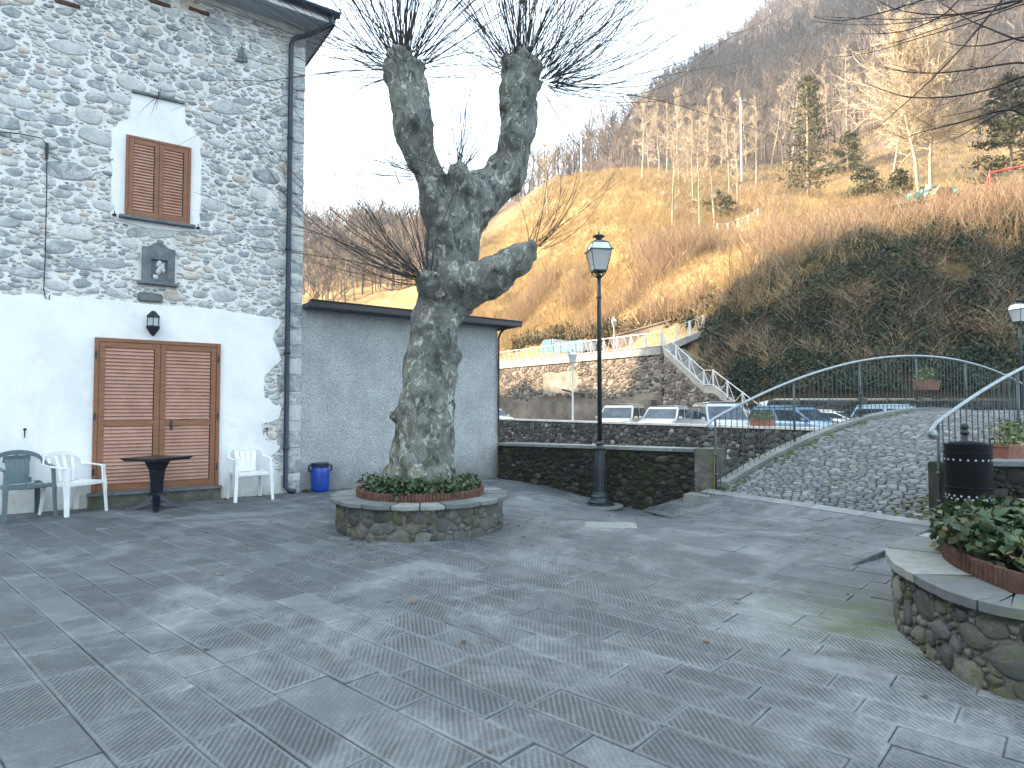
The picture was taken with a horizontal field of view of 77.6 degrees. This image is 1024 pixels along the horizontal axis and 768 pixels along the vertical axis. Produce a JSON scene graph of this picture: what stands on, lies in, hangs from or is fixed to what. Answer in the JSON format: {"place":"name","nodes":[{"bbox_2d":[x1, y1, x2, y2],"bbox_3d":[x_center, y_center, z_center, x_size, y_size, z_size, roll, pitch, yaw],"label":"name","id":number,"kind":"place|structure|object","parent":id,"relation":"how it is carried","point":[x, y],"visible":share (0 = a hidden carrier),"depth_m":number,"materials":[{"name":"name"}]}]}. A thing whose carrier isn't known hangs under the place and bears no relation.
{"place":"outdoors","nodes":[
{"label":"outdoors","id":0,"kind":"place"},
{"bbox_2d":[0,477,1023,767],"bbox_3d":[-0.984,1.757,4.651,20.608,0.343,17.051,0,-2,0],"label":"plaza","id":1,"kind":"structure","parent":0,"point":[546,605],"depth_m":3.75,"materials":[{"name":"stone"}]},
{"bbox_2d":[0,450,57,521],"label":"plastic chair","id":2,"kind":"object","parent":1,"relation":"on","point":[17,467],"visible":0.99,"depth_m":8.39,"materials":[{"name":"plastic"}]},
{"bbox_2d":[38,451,107,517],"bbox_3d":[-5.961,1.333,8.642,0.585,0.830,0.630,-1,-2,19],"label":"plastic chair","id":3,"kind":"object","parent":1,"relation":"on","point":[66,484],"visible":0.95,"depth_m":8.68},
{"bbox_2d":[120,455,192,511],"bbox_3d":[-5.039,1.398,9.030,0.640,0.724,0.640,-1,-2,17],"label":"cafe table","id":4,"kind":"object","parent":1,"relation":"on","point":[156,465],"visible":1,"depth_m":8.96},
{"bbox_2d":[0,0,340,514],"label":"stone house","id":5,"kind":"structure","parent":1,"relation":"on","point":[93,369],"depth_m":9.59,"materials":[{"name":"white paint"}]},
{"bbox_2d":[0,131,49,298],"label":"wall cable","id":6,"kind":"object","parent":5,"relation":"attached to","point":[46,150],"depth_m":8.85,"materials":[{"name":"metal"}]},
{"bbox_2d":[146,311,159,335],"bbox_3d":[-5.355,-0.903,9.499,0.210,0.387,0.190,0,-2,0],"label":"wall lantern","id":7,"kind":"object","parent":5,"relation":"attached to","point":[153,326],"depth_m":9.44,"materials":[{"name":"metal"}]},
{"bbox_2d":[87,337,221,508],"bbox_3d":[-5.298,0.574,9.556,1.769,2.457,0.134,2,-3,-35],"label":"shutter door","id":8,"kind":"structure","parent":5,"relation":"in","point":[133,379],"depth_m":9.53,"materials":[{"name":"brown wood"}]},
{"bbox_2d":[112,134,199,228],"bbox_3d":[-5.354,-3.067,9.651,1.183,1.258,0.140,2,-3,-35],"label":"shutter window","id":9,"kind":"structure","parent":5,"relation":"in","point":[168,176],"depth_m":9.64,"materials":[{"name":"brown wood"}]},
{"bbox_2d":[226,445,273,502],"bbox_3d":[-4.106,1.382,9.952,0.630,0.830,0.585,2,-3,-38],"label":"plastic chair","id":10,"kind":"object","parent":1,"relation":"on","point":[248,463],"visible":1,"depth_m":10.05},
{"bbox_2d":[308,462,331,491],"bbox_3d":[-3.281,1.589,10.885,0.309,0.487,0.309,0,-2,9],"label":"plastic barrel","id":11,"kind":"object","parent":1,"relation":"on","point":[320,474],"visible":1,"depth_m":10.76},
{"bbox_2d":[300,299,522,491],"bbox_3d":[-2.974,0.347,13.771,4.387,3.290,4.901,2,-3,-35],"label":"rendered annex","id":12,"kind":"object","parent":1,"relation":"on","point":[353,354],"visible":0.67,"depth_m":11.54,"materials":[{"name":"grey plaster"}]},
{"bbox_2d":[329,485,507,542],"bbox_3d":[-1.110,1.540,7.733,2.131,0.572,2.141,0,-2,0],"label":"round planter","id":13,"kind":"object","parent":1,"relation":"on","point":[383,521],"visible":0.7,"depth_m":6.87,"materials":[{"name":"stone"}]},
{"bbox_2d":[356,472,481,500],"bbox_3d":[-1.139,1.194,7.704,1.538,0.280,1.492,0,-2,0],"label":"ivy plant","id":14,"kind":"object","parent":13,"relation":"on","point":[461,482],"visible":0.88,"depth_m":7.21,"materials":[{"name":"green plant"}]},
{"bbox_2d":[356,483,483,502],"bbox_3d":[-1.109,1.288,7.747,1.530,0.113,1.530,0,-2,0],"label":"terracotta edging","id":15,"kind":"object","parent":13,"relation":"on","point":[408,498],"visible":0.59,"depth_m":7.09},
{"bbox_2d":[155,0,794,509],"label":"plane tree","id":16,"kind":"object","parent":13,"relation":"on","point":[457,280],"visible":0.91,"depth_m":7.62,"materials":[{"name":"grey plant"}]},
{"bbox_2d":[189,484,930,752],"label":"fallen leaves","id":17,"kind":"object","parent":1,"relation":"on","point":[462,641],"visible":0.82,"depth_m":5.04,"materials":[{"name":"brown plant"}]},
{"bbox_2d":[592,503,623,509],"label":"lamp plinth","id":18,"kind":"structure","parent":1,"relation":"on","point":[617,506],"depth_m":10.52,"materials":[{"name":"stone"}]},
{"bbox_2d":[584,229,613,506],"bbox_3d":[1.500,-0.307,10.919,0.480,4.765,0.480,0,-2,-8],"label":"street lamp","id":19,"kind":"object","parent":18,"relation":"on","point":[598,252],"visible":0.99,"depth_m":10.85,"materials":[{"name":"metal"}]},
{"bbox_2d":[497,442,724,509],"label":"parapet wall","id":20,"kind":"structure","parent":1,"relation":"on","point":[641,477],"depth_m":10.97,"materials":[{"name":"stone"}]},
{"bbox_2d":[585,522,636,528],"bbox_3d":[1.208,1.730,7.787,0.644,0.012,0.404,0,-2,6],"label":"drain cover","id":21,"kind":"object","parent":1,"relation":"on","point":[623,525],"visible":1,"depth_m":7.74,"materials":[{"name":"stone"}]},
{"bbox_2d":[683,492,710,505],"bbox_3d":[2.897,1.842,9.786,0.420,0.300,0.300,-2,-3,42],"label":"stone step","id":22,"kind":"object","parent":1,"relation":"on","point":[691,498],"visible":0.4,"depth_m":9.73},
{"bbox_2d":[885,532,1023,700],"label":"stone planter","id":23,"kind":"object","parent":1,"relation":"on","point":[964,626],"visible":0.71,"depth_m":3.41,"materials":[{"name":"stone"}]},
{"bbox_2d":[791,0,1023,147],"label":"plane tree","id":24,"kind":"object","parent":23,"relation":"in","point":[944,15],"visible":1,"depth_m":5.11,"materials":[{"name":"brown plant"}]},
{"bbox_2d":[928,492,1023,572],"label":"leafy plants","id":25,"kind":"object","parent":23,"relation":"in","point":[979,528],"visible":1,"depth_m":3.86,"materials":[{"name":"green plant"}]},
{"bbox_2d":[942,539,1023,593],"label":"terracotta edging","id":26,"kind":"object","parent":23,"relation":"on","point":[1008,580],"visible":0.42,"depth_m":3.56,"materials":[{"name":"ceramic"}]},
{"bbox_2d":[943,423,994,509],"bbox_3d":[4.700,1.039,6.584,0.422,1.262,0.499,0,-2,0],"label":"litter bin","id":27,"kind":"object","parent":1,"relation":"on","point":[968,469],"visible":0.78,"depth_m":6.40,"materials":[{"name":"black metal"}]},
{"bbox_2d":[928,458,1023,514],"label":"parapet wall","id":28,"kind":"structure","parent":1,"relation":"on","point":[1008,477],"depth_m":6.79,"materials":[{"name":"stone"}]},
{"bbox_2d":[303,0,773,405],"label":"sky","id":29,"kind":"structure","parent":0,"point":[729,13],"materials":[{"name":"white"}]},
{"bbox_2d":[500,346,677,362],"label":"road","id":30,"kind":"structure","parent":0,"point":[582,354],"depth_m":48.44,"materials":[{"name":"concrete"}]},
{"bbox_2d":[541,339,596,355],"bbox_3d":[5.144,-3.000,56.399,2.110,2.048,5.440,2,-3,-41],"label":"flatbed truck","id":31,"kind":"object","parent":30,"relation":"on","point":[548,342],"visible":0.35,"depth_m":55.51,"materials":[{"name":"metal"}]},
{"bbox_2d":[497,330,661,361],"bbox_3d":[1.180,-2.547,54.340,0.153,1.070,30.153,2,-3,-35],"label":"road fence","id":32,"kind":"object","parent":30,"relation":"on","point":[604,344],"visible":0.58,"depth_m":47.63,"materials":[{"name":"metal"}]},
{"bbox_2d":[302,0,1023,406],"bbox_3d":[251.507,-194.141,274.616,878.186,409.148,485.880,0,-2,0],"label":"hills","id":33,"kind":"structure","parent":0,"point":[406,298],"depth_m":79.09,"materials":[{"name":"plant"}]},
{"bbox_2d":[330,260,347,301],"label":"bare tree","id":34,"kind":"object","parent":33,"relation":"on","point":[337,270],"visible":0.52,"depth_m":105.75,"materials":[{"name":"brown plant"}]},
{"bbox_2d":[537,134,559,216],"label":"bare tree","id":35,"kind":"object","parent":33,"relation":"on","point":[545,157],"visible":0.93,"depth_m":92.62,"materials":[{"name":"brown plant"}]},
{"bbox_2d":[560,135,570,175],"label":"bare tree","id":36,"kind":"object","parent":33,"relation":"on","point":[564,155],"visible":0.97,"depth_m":109.72,"materials":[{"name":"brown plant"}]},
{"bbox_2d":[583,131,601,172],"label":"bare tree","id":37,"kind":"object","parent":33,"relation":"on","point":[590,144],"visible":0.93,"depth_m":104.77,"materials":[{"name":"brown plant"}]},
{"bbox_2d":[593,137,609,171],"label":"bare tree","id":38,"kind":"object","parent":33,"relation":"on","point":[602,140],"visible":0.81,"depth_m":107.83,"materials":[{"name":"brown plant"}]},
{"bbox_2d":[607,125,620,167],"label":"bare tree","id":39,"kind":"object","parent":33,"relation":"on","point":[613,147],"visible":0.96,"depth_m":103.69,"materials":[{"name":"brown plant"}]},
{"bbox_2d":[511,286,719,352],"bbox_3d":[7.659,-4.928,54.789,3.499,4.009,28.402,1,-3,-32],"label":"hedge","id":40,"kind":"object","parent":33,"relation":"on","point":[561,335],"visible":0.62,"depth_m":55.47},
{"bbox_2d":[611,120,629,168],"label":"bare tree","id":41,"kind":"object","parent":33,"relation":"on","point":[621,134],"visible":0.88,"depth_m":105.57,"materials":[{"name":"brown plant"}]},
{"bbox_2d":[622,126,640,167],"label":"bare tree","id":42,"kind":"object","parent":33,"relation":"on","point":[635,133],"visible":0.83,"depth_m":104.29,"materials":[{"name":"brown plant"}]},
{"bbox_2d":[626,84,658,179],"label":"bare tree","id":43,"kind":"object","parent":33,"relation":"on","point":[644,89],"visible":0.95,"depth_m":88.67,"materials":[{"name":"beige plant"}]},
{"bbox_2d":[637,102,658,167],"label":"bare tree","id":44,"kind":"object","parent":33,"relation":"on","point":[645,116],"visible":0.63,"depth_m":99.78,"materials":[{"name":"beige plant"}]},
{"bbox_2d":[611,312,695,349],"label":"hillside wall","id":45,"kind":"structure","parent":33,"relation":"on","point":[649,328],"depth_m":49.22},
{"bbox_2d":[646,97,667,171],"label":"bare tree","id":46,"kind":"object","parent":33,"relation":"on","point":[657,136],"visible":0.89,"depth_m":91.84,"materials":[{"name":"beige plant"}]},
{"bbox_2d":[302,0,1023,303],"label":"forest","id":47,"kind":"object","parent":33,"relation":"on","point":[702,77],"visible":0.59,"depth_m":138.62,"materials":[{"name":"brown plant"}]},
{"bbox_2d":[659,104,681,170],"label":"bare tree","id":48,"kind":"object","parent":33,"relation":"on","point":[663,136],"visible":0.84,"depth_m":102.68,"materials":[{"name":"beige plant"}]},
{"bbox_2d":[651,122,693,224],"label":"bare tree","id":49,"kind":"object","parent":33,"relation":"on","point":[680,153],"visible":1,"depth_m":66.57,"materials":[{"name":"beige plant"}]},
{"bbox_2d":[666,92,691,182],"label":"bare tree","id":50,"kind":"object","parent":33,"relation":"on","point":[683,128],"visible":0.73,"depth_m":85.73,"materials":[{"name":"beige plant"}]},
{"bbox_2d":[671,89,697,176],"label":"bare tree","id":51,"kind":"object","parent":33,"relation":"on","point":[677,91],"visible":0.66,"depth_m":93.32,"materials":[{"name":"beige plant"}]},
{"bbox_2d":[679,106,708,204],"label":"bare tree","id":52,"kind":"object","parent":33,"relation":"on","point":[691,117],"visible":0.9,"depth_m":76.54,"materials":[{"name":"beige plant"}]},
{"bbox_2d":[680,104,720,227],"bbox_3d":[19.178,-21.910,64.435,3.693,14.081,4.204,0,-2,0],"label":"bare tree","id":53,"kind":"object","parent":33,"relation":"on","point":[699,176],"visible":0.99,"depth_m":64.95,"materials":[{"name":"beige plant"}]},
{"bbox_2d":[699,95,718,170],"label":"bare tree","id":54,"kind":"object","parent":33,"relation":"on","point":[708,98],"visible":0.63,"depth_m":100.33,"materials":[{"name":"beige plant"}]},
{"bbox_2d":[693,105,729,225],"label":"bare tree","id":55,"kind":"object","parent":33,"relation":"on","point":[707,147],"visible":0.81,"depth_m":65.85,"materials":[{"name":"beige plant"}]},
{"bbox_2d":[700,189,738,217],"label":"conifer tree","id":56,"kind":"object","parent":33,"relation":"on","point":[724,203],"visible":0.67,"depth_m":72.07,"materials":[{"name":"green plant"}]},
{"bbox_2d":[713,87,735,174],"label":"bare tree","id":57,"kind":"object","parent":33,"relation":"on","point":[716,114],"visible":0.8,"depth_m":98.43,"materials":[{"name":"beige plant"}]},
{"bbox_2d":[713,106,745,194],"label":"bare tree","id":58,"kind":"object","parent":33,"relation":"on","point":[722,150],"visible":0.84,"depth_m":83.82,"materials":[{"name":"beige plant"}]},
{"bbox_2d":[721,111,752,198],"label":"bare tree","id":59,"kind":"object","parent":33,"relation":"on","point":[734,145],"visible":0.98,"depth_m":77.70,"materials":[{"name":"beige plant"}]},
{"bbox_2d":[717,209,758,232],"bbox_3d":[22.235,-16.020,62.652,4.101,2.491,0.110,0,-2,0],"label":"hillside fence","id":60,"kind":"object","parent":33,"relation":"on","point":[747,221],"visible":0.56,"depth_m":62.62,"materials":[{"name":"white paint"}]},
{"bbox_2d":[734,98,746,180],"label":"utility pole","id":61,"kind":"object","parent":33,"relation":"on","point":[740,100],"visible":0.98,"depth_m":93.37,"materials":[{"name":"paint"}]},
{"bbox_2d":[729,91,760,170],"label":"bare tree","id":62,"kind":"object","parent":33,"relation":"on","point":[743,123],"visible":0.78,"depth_m":101.30,"materials":[{"name":"beige plant"}]},
{"bbox_2d":[739,95,763,190],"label":"bare tree","id":63,"kind":"object","parent":33,"relation":"on","point":[755,135],"visible":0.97,"depth_m":85.36,"materials":[{"name":"beige plant"}]},
{"bbox_2d":[484,159,1023,339],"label":"scrub","id":64,"kind":"object","parent":33,"relation":"on","point":[793,227],"visible":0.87,"depth_m":48.80,"materials":[{"name":"plant"}]},
{"bbox_2d":[770,83,791,163],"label":"bare tree","id":65,"kind":"object","parent":33,"relation":"on","point":[779,112],"visible":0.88,"depth_m":105.47,"materials":[{"name":"beige plant"}]},
{"bbox_2d":[781,68,807,174],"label":"bare tree","id":66,"kind":"object","parent":33,"relation":"on","point":[792,83],"visible":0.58,"depth_m":92.70,"materials":[{"name":"beige plant"}]},
{"bbox_2d":[774,73,842,195],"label":"conifer tree","id":67,"kind":"object","parent":33,"relation":"on","point":[805,144],"visible":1,"depth_m":74.82,"materials":[{"name":"green plant"}]},
{"bbox_2d":[817,62,840,147],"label":"bare tree","id":68,"kind":"object","parent":33,"relation":"on","point":[823,91],"visible":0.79,"depth_m":101.53,"materials":[{"name":"beige plant"}]},
{"bbox_2d":[829,45,858,129],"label":"bare tree","id":69,"kind":"object","parent":33,"relation":"on","point":[845,69],"visible":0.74,"depth_m":105.99,"materials":[{"name":"beige plant"}]},
{"bbox_2d":[823,127,871,175],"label":"conifer tree","id":70,"kind":"object","parent":33,"relation":"on","point":[851,140],"visible":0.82,"depth_m":84.62,"materials":[{"name":"green plant"}]},
{"bbox_2d":[678,192,1023,383],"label":"hanging stems","id":71,"kind":"object","parent":33,"relation":"on","point":[734,345],"visible":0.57,"depth_m":34.82,"materials":[{"name":"plant"}]},
{"bbox_2d":[696,203,1023,401],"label":"ivy","id":72,"kind":"object","parent":33,"relation":"on","point":[964,353],"visible":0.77,"depth_m":34.35,"materials":[{"name":"plant"}]},
{"bbox_2d":[843,163,887,201],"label":"conifer tree","id":73,"kind":"object","parent":33,"relation":"on","point":[866,178],"visible":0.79,"depth_m":70.43,"materials":[{"name":"green plant"}]},
{"bbox_2d":[857,56,883,128],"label":"bare tree","id":74,"kind":"object","parent":33,"relation":"on","point":[873,89],"visible":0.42,"depth_m":100.55,"materials":[{"name":"beige plant"}]},
{"bbox_2d":[880,166,914,209],"bbox_3d":[36.830,-18.119,60.562,3.687,5.394,4.157,2,-3,-35],"label":"conifer tree","id":75,"kind":"object","parent":33,"relation":"on","point":[897,179],"visible":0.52,"depth_m":60.33,"materials":[{"name":"green plant"}]},
{"bbox_2d":[881,80,915,178],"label":"bare tree","id":76,"kind":"object","parent":33,"relation":"on","point":[895,160],"visible":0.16,"depth_m":77.05,"materials":[{"name":"beige plant"}]},
{"bbox_2d":[822,3,1003,190],"bbox_3d":[37.044,-25.414,58.305,13.876,20.339,11.842,0,-2,0],"label":"bare tree","id":77,"kind":"object","parent":33,"relation":"on","point":[930,56],"visible":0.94,"depth_m":57.75,"materials":[{"name":"beige plant"}]},
{"bbox_2d":[905,185,959,205],"bbox_3d":[28.772,-12.826,43.523,3.893,1.634,1.714,0,-2,0],"label":"crumpled sheet","id":78,"kind":"object","parent":33,"relation":"on","point":[929,188],"visible":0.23,"depth_m":43.17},
{"bbox_2d":[928,187,953,208],"bbox_3d":[28.621,-11.909,42.482,1.400,2.400,1.000,0,-2,0],"label":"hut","id":79,"kind":"object","parent":33,"relation":"on","point":[942,188],"visible":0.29,"depth_m":42.05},
{"bbox_2d":[955,66,1023,199],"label":"conifer tree","id":80,"kind":"object","parent":33,"relation":"on","point":[1011,127],"visible":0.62,"depth_m":56.73,"materials":[{"name":"green plant"}]},
{"bbox_2d":[982,165,1023,195],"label":"red frame","id":81,"kind":"object","parent":33,"relation":"on","point":[989,175],"visible":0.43,"depth_m":40.28,"materials":[{"name":"paint"}]},
{"bbox_2d":[662,330,706,352],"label":"road","id":82,"kind":"structure","parent":0,"point":[683,341],"depth_m":41.93,"materials":[{"name":"concrete"}]},
{"bbox_2d":[662,315,704,345],"bbox_3d":[11.363,-3.567,42.266,2.999,2.126,0.222,0,-2,-6],"label":"road fence","id":83,"kind":"object","parent":82,"relation":"on","point":[676,333],"visible":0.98,"depth_m":42.26,"materials":[{"name":"metal"}]},
{"bbox_2d":[642,492,930,565],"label":"ramp","id":84,"kind":"structure","parent":0,"point":[847,539],"depth_m":7.47,"materials":[{"name":"stone"}]},
{"bbox_2d":[701,489,930,526],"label":"ramp kerb","id":85,"kind":"structure","parent":84,"relation":"on","point":[886,517],"depth_m":7.96,"materials":[{"name":"stone"}]},
{"bbox_2d":[654,513,930,564],"bbox_3d":[3.477,1.848,8.352,1.775,0.580,5.099,0,-2,-10],"label":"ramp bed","id":86,"kind":"object","parent":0,"point":[879,555],"visible":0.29,"depth_m":5.99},
{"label":"car park","id":87,"kind":"structure","parent":0,"visible":0},
{"bbox_2d":[497,408,513,418],"bbox_3d":[-1.311,2.234,40.933,1.886,1.458,3.727,1,-3,-32],"label":"parked car","id":88,"kind":"object","parent":87,"relation":"on","point":[503,414],"visible":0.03,"depth_m":40.46,"materials":[{"name":"grey paint"}]},
{"bbox_2d":[568,347,577,419],"bbox_3d":[2.955,0.388,31.008,0.418,4.415,0.418,0,-2,-11],"label":"street lamp","id":89,"kind":"object","parent":87,"relation":"on","point":[572,355],"visible":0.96,"depth_m":30.95,"materials":[{"name":"metal"}]},
{"bbox_2d":[497,347,663,420],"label":"retaining wall","id":90,"kind":"structure","parent":87,"relation":"on","point":[536,389],"depth_m":48.47,"materials":[{"name":"stone"}]},
{"bbox_2d":[595,404,645,421],"bbox_3d":[5.335,1.765,30.943,2.036,1.638,3.928,-1,-2,24],"label":"parked car","id":91,"kind":"object","parent":87,"relation":"on","point":[622,413],"visible":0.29,"depth_m":30.12,"materials":[{"name":"beige paint"}]},
{"bbox_2d":[497,418,820,474],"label":"river wall","id":92,"kind":"structure","parent":87,"relation":"on","point":[613,433],"depth_m":25.82,"materials":[{"name":"stone"}]},
{"bbox_2d":[749,410,774,425],"bbox_3d":[8.425,1.127,21.381,0.536,0.569,0.945,1,-2,-22],"label":"flower trough","id":93,"kind":"object","parent":92,"relation":"on","point":[761,421],"visible":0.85,"depth_m":21.31,"materials":[{"name":"ceramic"}]},
{"bbox_2d":[638,405,690,423],"bbox_3d":[7.194,1.767,29.942,2.036,1.558,4.128,-1,-2,29],"label":"parked car","id":94,"kind":"object","parent":87,"relation":"on","point":[660,414],"visible":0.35,"depth_m":29.43,"materials":[{"name":"grey paint"}]},
{"bbox_2d":[662,334,761,415],"bbox_3d":[12.287,-0.117,37.151,1.642,6.730,10.790,1,-2,-18],"label":"outdoor staircase","id":95,"kind":"structure","parent":87,"relation":"on","point":[686,382],"depth_m":39.42,"materials":[{"name":"concrete"}]},
{"bbox_2d":[690,402,749,424],"bbox_3d":[8.969,1.602,27.445,2.106,1.698,4.329,0,-2,4],"label":"parked car","id":96,"kind":"object","parent":87,"relation":"on","point":[704,412],"visible":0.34,"depth_m":26.57,"materials":[{"name":"silver metal"}]},
{"bbox_2d":[749,405,838,427],"bbox_3d":[11.353,1.595,25.146,2.006,1.538,4.028,1,-3,-34],"label":"parked car","id":97,"kind":"object","parent":87,"relation":"on","point":[786,411],"visible":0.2,"depth_m":24.77,"materials":[{"name":"white paint"}]},
{"bbox_2d":[817,409,851,421],"bbox_3d":[15.457,1.886,30.440,1.986,1.358,4.028,2,-3,-43],"label":"parked car","id":98,"kind":"object","parent":87,"relation":"on","point":[844,414],"visible":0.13,"depth_m":29.88,"materials":[{"name":"grey paint"}]},
{"bbox_2d":[849,404,918,418],"bbox_3d":[16.446,1.620,26.448,4.329,1.588,2.006,-2,-3,42],"label":"parked car","id":99,"kind":"object","parent":87,"relation":"on","point":[864,409],"visible":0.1,"depth_m":26.64,"materials":[{"name":"white paint"}]},
{"bbox_2d":[767,396,1016,413],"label":"bank foot wall","id":100,"kind":"structure","parent":87,"relation":"on","point":[836,403],"depth_m":30.28,"materials":[{"name":"stone"}]},
{"bbox_2d":[1007,296,1023,409],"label":"street lamp","id":101,"kind":"object","parent":87,"relation":"on","point":[1016,312],"visible":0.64,"depth_m":18.02,"materials":[{"name":"metal"}]},
{"label":"river","id":102,"kind":"structure","parent":0,"visible":0},
{"bbox_2d":[717,407,1023,519],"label":"stone bridge","id":103,"kind":"structure","parent":102,"relation":"on","point":[868,465],"depth_m":9.23,"materials":[{"name":"stone"}]},
{"bbox_2d":[724,412,931,519],"bbox_3d":[5.997,1.015,9.509,5.042,1.166,2.926,1,-2,-29],"label":"moss","id":104,"kind":"object","parent":103,"relation":"on","point":[831,434],"visible":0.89,"depth_m":9.65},
{"bbox_2d":[706,355,1022,489],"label":"bridge railing","id":105,"kind":"object","parent":103,"relation":"on","point":[709,426],"visible":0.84,"depth_m":11.47,"materials":[{"name":"metal"}]},
{"bbox_2d":[910,365,942,390],"bbox_3d":[8.514,-0.132,12.980,0.824,0.542,0.535,1,-2,-25],"label":"flower trough","id":106,"kind":"object","parent":105,"relation":"hanging from","point":[930,387],"visible":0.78,"depth_m":12.86,"materials":[{"name":"ceramic"}]},
{"bbox_2d":[927,366,1023,516],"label":"bridge railing","id":107,"kind":"object","parent":103,"relation":"on","point":[932,434],"visible":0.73,"depth_m":7.35,"materials":[{"name":"metal"}]},
{"bbox_2d":[981,416,1023,458],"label":"flower trough","id":108,"kind":"object","parent":107,"relation":"hanging from","point":[1004,449],"visible":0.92,"depth_m":7.20,"materials":[{"name":"ceramic"}]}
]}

